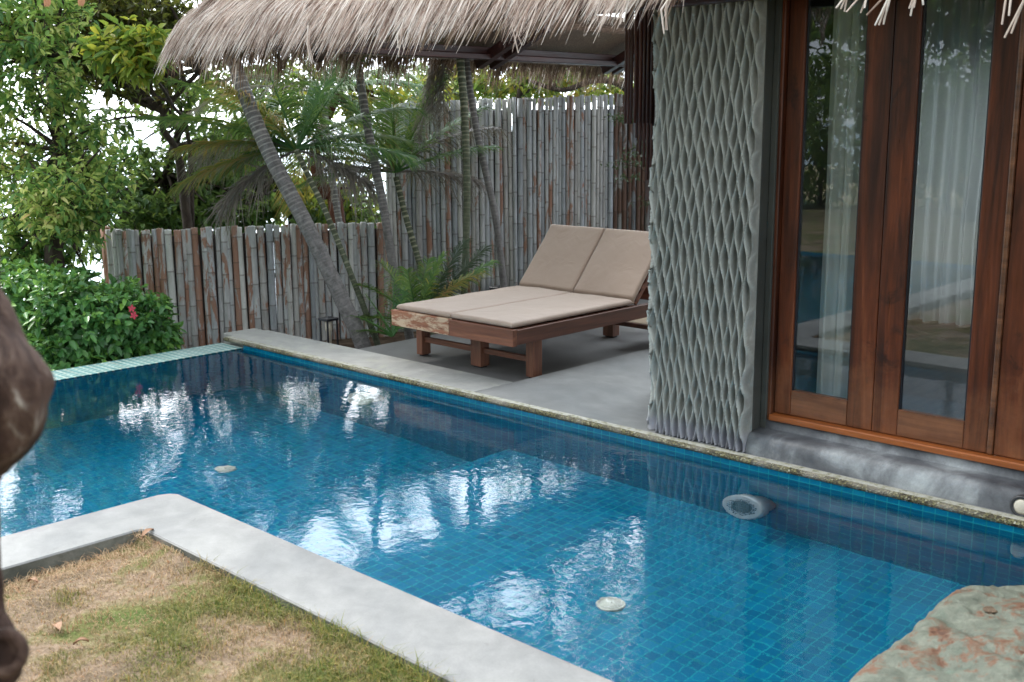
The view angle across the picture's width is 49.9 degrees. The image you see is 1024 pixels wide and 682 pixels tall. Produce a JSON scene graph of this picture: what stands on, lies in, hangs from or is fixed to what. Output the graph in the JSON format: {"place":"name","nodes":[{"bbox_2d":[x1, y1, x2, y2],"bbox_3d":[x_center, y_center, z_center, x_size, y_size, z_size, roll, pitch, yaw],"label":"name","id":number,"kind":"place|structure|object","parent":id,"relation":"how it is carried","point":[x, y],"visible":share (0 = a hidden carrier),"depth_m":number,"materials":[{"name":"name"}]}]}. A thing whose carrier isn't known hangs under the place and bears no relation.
{"place":"outdoors","nodes":[
{"label":"outdoors","id":0,"kind":"place"},
{"bbox_2d":[0,127,385,308],"bbox_3d":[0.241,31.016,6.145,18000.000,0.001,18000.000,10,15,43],"label":"sea","id":1,"kind":"structure","parent":0,"point":[152,141],"depth_m":1460.77,"materials":[{"name":"liquid"}]},
{"bbox_2d":[4,534,464,681],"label":"lawn","id":2,"kind":"structure","parent":0,"point":[46,649],"depth_m":3.69,"materials":[{"name":"plant"}]},
{"bbox_2d":[0,287,54,681],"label":"foreground tree","id":3,"kind":"object","parent":2,"relation":"on","point":[27,381],"visible":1,"depth_m":1.58,"materials":[{"name":"brown plant"}]},
{"bbox_2d":[52,621,61,630],"bbox_3d":[-1.508,0.947,3.652,0.079,0.026,0.034,10,15,43],"label":"fallen leaf","id":4,"kind":"object","parent":2,"relation":"on","point":[57,625],"visible":1,"depth_m":3.64,"materials":[{"name":"beige plant"}]},
{"bbox_2d":[73,637,88,644],"bbox_3d":[-1.385,0.966,3.538,0.050,0.024,0.020,-3,11,-13],"label":"fallen leaf","id":5,"kind":"object","parent":2,"relation":"on","point":[80,639],"visible":1,"depth_m":3.54,"materials":[{"name":"beige plant"}]},
{"bbox_2d":[4,528,178,608],"bbox_3d":[-1.991,0.966,3.707,0.559,0.082,1.930,10,15,43],"label":"straw","id":6,"kind":"object","parent":2,"relation":"on","point":[70,566],"visible":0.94,"depth_m":4.21,"materials":[{"name":"beige plant"}]},
{"bbox_2d":[27,577,37,582],"bbox_3d":[-1.772,0.887,4.071,0.053,0.024,0.024,10,15,43],"label":"fallen leaf","id":7,"kind":"object","parent":6,"relation":"on","point":[34,579],"visible":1,"depth_m":4.07,"materials":[{"name":"beige plant"}]},
{"bbox_2d":[141,528,153,537],"bbox_3d":[-1.478,0.778,4.470,0.028,0.025,0.070,4,12,19],"label":"fallen leaf","id":8,"kind":"object","parent":2,"relation":"on","point":[145,531],"visible":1,"depth_m":4.47,"materials":[{"name":"beige plant"}]},
{"bbox_2d":[0,0,634,130],"label":"sky","id":9,"kind":"structure","parent":0,"point":[112,103],"materials":[{"name":"white"}]},
{"bbox_2d":[317,331,437,347],"bbox_3d":[-0.744,0.157,11.045,3.188,0.550,4.610,10,15,43],"label":"planting bed","id":10,"kind":"object","parent":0,"point":[399,336],"depth_m":10.48,"materials":[{"name":"soil"}]},
{"bbox_2d":[45,1,370,348],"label":"palm tree","id":11,"kind":"object","parent":10,"relation":"on","point":[307,228],"visible":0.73,"depth_m":8.75,"materials":[{"name":"grey plant"}]},
{"bbox_2d":[100,222,392,348],"bbox_3d":[-2.466,-0.229,10.318,2.695,1.719,0.564,-2,11,-6],"label":"bamboo fence","id":12,"kind":"object","parent":10,"relation":"on","point":[215,291],"visible":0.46,"depth_m":10.20,"materials":[{"name":"grey wood"}]},
{"bbox_2d":[127,54,430,345],"bbox_3d":[-1.921,-1.179,9.469,2.484,2.765,1.516,-1,11,-2],"label":"palm tree","id":13,"kind":"object","parent":10,"relation":"on","point":[311,111],"visible":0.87,"depth_m":9.23,"materials":[{"name":"green plant"}]},
{"bbox_2d":[175,55,454,229],"bbox_3d":[-2.003,-1.902,11.746,2.961,3.295,1.715,-3,11,-10],"label":"palm tree","id":14,"kind":"object","parent":10,"relation":"on","point":[338,218],"visible":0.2,"depth_m":11.48,"materials":[{"name":"green plant"}]},
{"bbox_2d":[318,316,338,344],"bbox_3d":[-1.492,0.043,9.007,0.120,0.498,0.120,10,15,43],"label":"garden lantern","id":15,"kind":"object","parent":10,"relation":"on","point":[327,320],"visible":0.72,"depth_m":8.96,"materials":[{"name":"black paint"}]},
{"bbox_2d":[341,276,420,338],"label":"ground palm","id":16,"kind":"object","parent":10,"relation":"on","point":[392,331],"visible":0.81,"depth_m":8.72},
{"bbox_2d":[355,59,413,339],"bbox_3d":[-1.408,-2.194,9.543,2.915,4.717,3.516,-1,11,-2],"label":"palm tree","id":17,"kind":"object","parent":10,"relation":"on","point":[382,201],"visible":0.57,"depth_m":9.27,"materials":[{"name":"grey plant"}]},
{"bbox_2d":[285,60,513,334],"bbox_3d":[-1.031,-1.231,10.119,2.104,2.615,1.114,2,11,12],"label":"palm tree","id":18,"kind":"object","parent":10,"relation":"on","point":[425,99],"visible":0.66,"depth_m":9.88,"materials":[{"name":"green plant"}]},
{"bbox_2d":[394,292,471,331],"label":"retaining wall","id":19,"kind":"structure","parent":10,"relation":"on","point":[402,330],"depth_m":10.89,"materials":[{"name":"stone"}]},
{"bbox_2d":[384,93,650,293],"bbox_3d":[0.752,-1.473,10.912,3.976,1.958,0.211,-1,11,-4],"label":"tall bamboo fence","id":20,"kind":"object","parent":19,"relation":"on","point":[563,149],"visible":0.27,"depth_m":10.82,"materials":[{"name":"grey wood"}]},
{"bbox_2d":[600,112,649,207],"bbox_3d":[1.066,-1.540,9.541,0.601,0.927,0.469,1,11,6],"label":"climbing vine","id":21,"kind":"object","parent":20,"relation":"attached to","point":[634,155],"visible":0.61,"depth_m":9.49,"materials":[{"name":"green plant"}]},
{"bbox_2d":[456,44,470,293],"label":"palm tree","id":22,"kind":"object","parent":10,"relation":"on","point":[465,142],"visible":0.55,"depth_m":9.47,"materials":[{"name":"grey plant"}]},
{"bbox_2d":[464,59,506,287],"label":"palm tree","id":23,"kind":"object","parent":10,"relation":"on","point":[488,185],"visible":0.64,"depth_m":9.77,"materials":[{"name":"grey plant"}]},
{"bbox_2d":[489,285,499,289],"bbox_3d":[-0.121,-0.191,9.947,0.120,0.630,0.120,10,15,43],"label":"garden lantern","id":24,"kind":"object","parent":10,"relation":"on","point":[494,287],"visible":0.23,"depth_m":9.87,"materials":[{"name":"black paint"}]},
{"bbox_2d":[0,349,1023,681],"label":"pool water","id":25,"kind":"structure","parent":0,"point":[614,559],"depth_m":4.78,"materials":[{"name":"blue liquid"}]},
{"bbox_2d":[58,345,1023,534],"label":"pool walls","id":26,"kind":"structure","parent":0,"point":[992,524],"depth_m":5.66,"materials":[{"name":"blue tile"}]},
{"bbox_2d":[0,494,612,681],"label":"coping","id":27,"kind":"object","parent":26,"relation":"on","point":[463,648],"visible":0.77,"depth_m":3.99,"materials":[{"name":"concrete"}]},
{"bbox_2d":[477,348,1020,516],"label":"terrace","id":28,"kind":"structure","parent":0,"point":[616,390],"depth_m":6.75,"materials":[{"name":"concrete"}]},
{"bbox_2d":[223,328,512,391],"bbox_3d":[-1.159,0.542,7.963,2.905,0.900,0.355,10,15,43],"label":"coping","id":29,"kind":"object","parent":28,"relation":"attached to","point":[435,374],"visible":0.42,"depth_m":7.69,"materials":[{"name":"concrete"}]},
{"bbox_2d":[359,299,648,381],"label":"lounge deck","id":30,"kind":"structure","parent":28,"relation":"on","point":[567,351],"depth_m":8.09,"materials":[{"name":"concrete"}]},
{"bbox_2d":[391,273,649,377],"bbox_3d":[0.349,-0.342,8.063,1.315,0.833,2.105,10,15,43],"label":"double lounger","id":31,"kind":"object","parent":30,"relation":"on","point":[482,336],"visible":0.43,"depth_m":7.48,"materials":[{"name":"brown wood"}]},
{"bbox_2d":[397,224,604,317],"bbox_3d":[-0.045,-0.545,8.117,0.550,0.488,1.656,10,15,43],"label":"lounger cushion","id":32,"kind":"object","parent":31,"relation":"on","point":[560,260],"visible":0.93,"depth_m":8.41,"materials":[{"name":"fabric"}]},
{"bbox_2d":[451,228,650,327],"bbox_3d":[0.366,-0.472,7.731,0.568,0.488,1.656,10,15,43],"label":"lounger cushion","id":33,"kind":"object","parent":31,"relation":"on","point":[615,272],"visible":0.91,"depth_m":7.99,"materials":[{"name":"fabric"}]},
{"bbox_2d":[153,0,1023,513],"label":"pool villa","id":34,"kind":"object","parent":28,"relation":"on","point":[727,114],"visible":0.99,"depth_m":5.37,"materials":[{"name":"grey wood"}]},
{"bbox_2d":[774,0,896,429],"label":"glass door","id":35,"kind":"structure","parent":34,"relation":"in","point":[856,410],"depth_m":5.15,"materials":[{"name":"brown wood"}]},
{"bbox_2d":[816,0,867,397],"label":"sheer curtain","id":36,"kind":"object","parent":34,"relation":"hanging from","point":[847,83],"visible":0.48,"depth_m":5.36,"materials":[{"name":"white fabric"}]},
{"bbox_2d":[872,0,1021,452],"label":"glass door","id":37,"kind":"structure","parent":34,"relation":"in","point":[970,432],"depth_m":4.82,"materials":[{"name":"brown wood"}]},
{"bbox_2d":[908,0,994,325],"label":"sheer curtain","id":38,"kind":"object","parent":34,"relation":"hanging from","point":[957,60],"visible":0.38,"depth_m":7.89,"materials":[{"name":"white fabric"}]},
{"bbox_2d":[994,80,1023,459],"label":"glass door","id":39,"kind":"structure","parent":34,"relation":"in","point":[1009,430],"depth_m":4.67,"materials":[{"name":"brown wood"}]},
{"bbox_2d":[1010,494,1023,516],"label":"plinth lamp","id":40,"kind":"object","parent":34,"relation":"attached to","point":[1017,505],"visible":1,"depth_m":4.58,"materials":[{"name":"beige glass"}]},
{"bbox_2d":[223,336,1023,528],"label":"coping edge","id":41,"kind":"object","parent":28,"relation":"attached to","point":[943,504],"visible":1,"depth_m":5.65,"materials":[{"name":"beige stone"}]},
{"bbox_2d":[849,585,1023,681],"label":"boulder","id":42,"kind":"object","parent":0,"point":[972,633],"visible":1,"depth_m":3.15,"materials":[{"name":"stone"}]},
{"bbox_3d":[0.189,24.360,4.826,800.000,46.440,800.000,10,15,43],"label":"ground","id":43,"kind":"structure","parent":0,"visible":0},
{"bbox_2d":[0,0,148,333],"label":"broadleaf tree","id":44,"kind":"object","parent":43,"relation":"on","point":[55,200],"visible":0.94,"depth_m":9.11,"materials":[{"name":"green plant"}]},
{"bbox_2d":[44,0,50,6],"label":"dry leaf","id":45,"kind":"object","parent":44,"relation":"hanging from","point":[47,3],"visible":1,"depth_m":8.60,"materials":[{"name":"plant"}]},
{"bbox_2d":[78,0,84,5],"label":"dry leaf","id":46,"kind":"object","parent":44,"relation":"hanging from","point":[81,2],"visible":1,"depth_m":8.60,"materials":[{"name":"plant"}]},
{"bbox_2d":[0,254,187,370],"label":"hibiscus bush","id":47,"kind":"object","parent":43,"relation":"on","point":[90,322],"visible":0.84,"depth_m":8.28,"materials":[{"name":"green plant"}]},
{"bbox_2d":[15,0,222,228],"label":"broadleaf tree","id":48,"kind":"object","parent":43,"relation":"on","point":[168,13],"visible":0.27,"depth_m":10.25,"materials":[{"name":"green plant"}]},
{"bbox_2d":[10,9,248,275],"bbox_3d":[-3.982,-0.665,12.467,2.607,6.174,2.549,10,15,43],"label":"broadleaf tree","id":49,"kind":"object","parent":43,"relation":"on","point":[145,209],"visible":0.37,"depth_m":12.05,"materials":[{"name":"green plant"}]},
{"bbox_2d":[73,13,194,226],"bbox_3d":[-3.254,-0.445,9.956,0.823,4.678,2.591,-3,12,-15],"label":"broadleaf tree","id":50,"kind":"object","parent":43,"relation":"on","point":[127,53],"visible":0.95,"depth_m":8.58,"materials":[{"name":"green plant"}]},
{"bbox_2d":[52,343,241,381],"bbox_3d":[-4.820,1.309,5.900,0.300,1.453,7.735,10,15,43],"label":"infinity edge","id":51,"kind":"object","parent":43,"relation":"on","point":[103,367],"visible":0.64,"depth_m":7.94,"materials":[{"name":"teal tile"}]},
{"bbox_2d":[156,62,380,242],"bbox_3d":[-2.865,-0.189,13.454,3.134,6.436,2.078,-2,11,-8],"label":"broadleaf tree","id":52,"kind":"object","parent":43,"relation":"on","point":[269,215],"visible":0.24,"depth_m":12.72,"materials":[{"name":"green plant"}]},
{"bbox_2d":[236,59,460,229],"bbox_3d":[-1.690,-0.675,12.624,2.531,5.697,1.694,0,11,2],"label":"broadleaf tree","id":53,"kind":"object","parent":43,"relation":"on","point":[345,114],"visible":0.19,"depth_m":12.03,"materials":[{"name":"green plant"}]},
{"bbox_2d":[350,237,500,326],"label":"ground palm","id":54,"kind":"object","parent":43,"relation":"on","point":[426,292],"visible":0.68,"depth_m":9.05,"materials":[{"name":"green plant"}]},
{"bbox_2d":[402,62,633,109],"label":"broadleaf tree","id":55,"kind":"object","parent":43,"relation":"on","point":[481,90],"visible":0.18,"depth_m":13.27,"materials":[{"name":"green plant"}]},
{"bbox_2d":[512,67,530,186],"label":"broadleaf tree","id":56,"kind":"object","parent":43,"relation":"on","point":[519,93],"visible":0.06,"depth_m":13.02,"materials":[{"name":"green plant"}]},
{"bbox_2d":[514,66,633,94],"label":"broadleaf tree","id":57,"kind":"object","parent":43,"relation":"on","point":[562,89],"visible":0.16,"depth_m":12.83,"materials":[{"name":"green plant"}]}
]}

